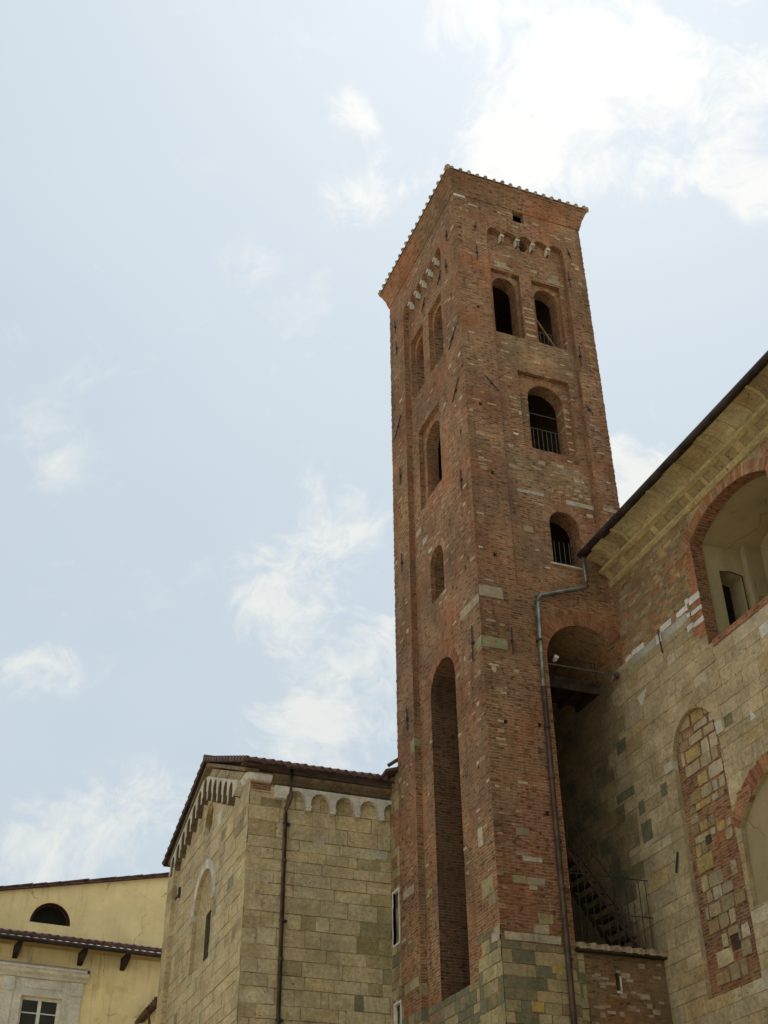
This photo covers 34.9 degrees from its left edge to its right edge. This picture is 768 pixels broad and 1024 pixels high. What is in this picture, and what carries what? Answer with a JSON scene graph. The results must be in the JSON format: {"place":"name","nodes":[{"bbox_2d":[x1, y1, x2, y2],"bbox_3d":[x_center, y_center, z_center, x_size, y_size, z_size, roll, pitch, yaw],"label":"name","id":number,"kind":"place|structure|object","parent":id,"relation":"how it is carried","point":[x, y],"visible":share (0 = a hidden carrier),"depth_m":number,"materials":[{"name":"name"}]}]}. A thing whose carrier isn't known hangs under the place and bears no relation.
{"place":"outdoors","nodes":[
{"label":"outdoors","id":0,"kind":"place"},
{"bbox_2d":[0,872,168,1023],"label":"ochre house","id":1,"kind":"structure","parent":0,"point":[85,951],"depth_m":37.31,"materials":[{"name":"paint"}]},
{"bbox_2d":[17,997,59,1023],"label":"window frame","id":2,"kind":"structure","parent":1,"relation":"in","point":[31,1010],"depth_m":35.74,"materials":[{"name":"white paint"}]},
{"bbox_2d":[0,0,767,885],"label":"sky","id":3,"kind":"structure","parent":0,"point":[207,207],"materials":[{"name":"blue"}]},
{"bbox_2d":[554,351,767,1023],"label":"church nave","id":4,"kind":"structure","parent":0,"point":[662,748],"depth_m":26.48,"materials":[{"name":"stone"}]},
{"label":"ground","id":5,"kind":"structure","parent":0,"visible":0},
{"bbox_2d":[134,996,157,1023],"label":"lean to","id":6,"kind":"object","parent":5,"relation":"on","point":[147,1015],"visible":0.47,"depth_m":35.60,"materials":[{"name":"paint"}]},
{"bbox_2d":[155,754,394,1023],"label":"stone chapel","id":7,"kind":"structure","parent":5,"relation":"on","point":[222,859],"depth_m":29.88,"materials":[{"name":"beige stone"}]},
{"bbox_2d":[275,769,293,1023],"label":"chapel downpipe","id":8,"kind":"object","parent":7,"relation":"attached to","point":[282,921],"visible":1,"depth_m":28.72,"materials":[{"name":"metal"}]},
{"bbox_2d":[375,758,402,1023],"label":"link wall","id":9,"kind":"structure","parent":5,"relation":"on","point":[395,918],"depth_m":29.74,"materials":[{"name":"stone"}]},
{"bbox_2d":[392,887,399,947],"bbox_3d":[0.365,9.764,29.394,0.175,1.320,0.460,12,-37,-17],"label":"window frame","id":10,"kind":"structure","parent":9,"relation":"in","point":[396,891],"depth_m":29.52,"materials":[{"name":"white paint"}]},
{"bbox_2d":[393,1000,401,1023],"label":"window frame","id":11,"kind":"structure","parent":9,"relation":"in","point":[396,1004],"depth_m":28.22,"materials":[{"name":"white paint"}]},
{"bbox_2d":[378,164,623,1023],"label":"bell tower","id":12,"kind":"structure","parent":5,"relation":"on","point":[506,506],"depth_m":30.76,"materials":[{"name":"brick"}]},
{"bbox_2d":[552,655,558,663],"bbox_3d":[4.033,3.468,28.694,0.124,0.223,0.173,12,-37,-17],"label":"floodlight","id":13,"kind":"object","parent":12,"relation":"attached to","point":[555,658],"visible":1,"depth_m":28.68,"materials":[{"name":"white paint"}]},
{"bbox_2d":[534,556,588,1023],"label":"tower drainpipe","id":14,"kind":"object","parent":12,"relation":"attached to","point":[566,938],"visible":1,"depth_m":26.15,"materials":[{"name":"metal"}]},
{"bbox_2d":[547,655,599,711],"bbox_3d":[4.174,4.127,29.416,1.660,0.851,1.130,12,-37,-17],"label":"wooden landing","id":15,"kind":"object","parent":12,"relation":"attached to","point":[579,695],"visible":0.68,"depth_m":29.10,"materials":[{"name":"wood"}]},
{"bbox_2d":[575,942,672,1023],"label":"brick wall","id":16,"kind":"structure","parent":5,"relation":"on","point":[623,985],"depth_m":24.46,"materials":[{"name":"brick"}]},
{"bbox_2d":[560,783,644,948],"bbox_3d":[4.449,7.883,26.556,1.930,3.670,0.852,12,-37,-17],"label":"steel stair","id":17,"kind":"object","parent":16,"relation":"on","point":[572,861],"visible":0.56,"depth_m":26.20,"materials":[{"name":"black metal"}]},
{"bbox_2d":[568,872,653,948],"bbox_3d":[4.737,8.379,25.467,2.030,1.622,0.024,12,-37,-17],"label":"terrace railing","id":18,"kind":"object","parent":16,"relation":"on","point":[635,916],"visible":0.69,"depth_m":25.57,"materials":[{"name":"metal"}]}
]}

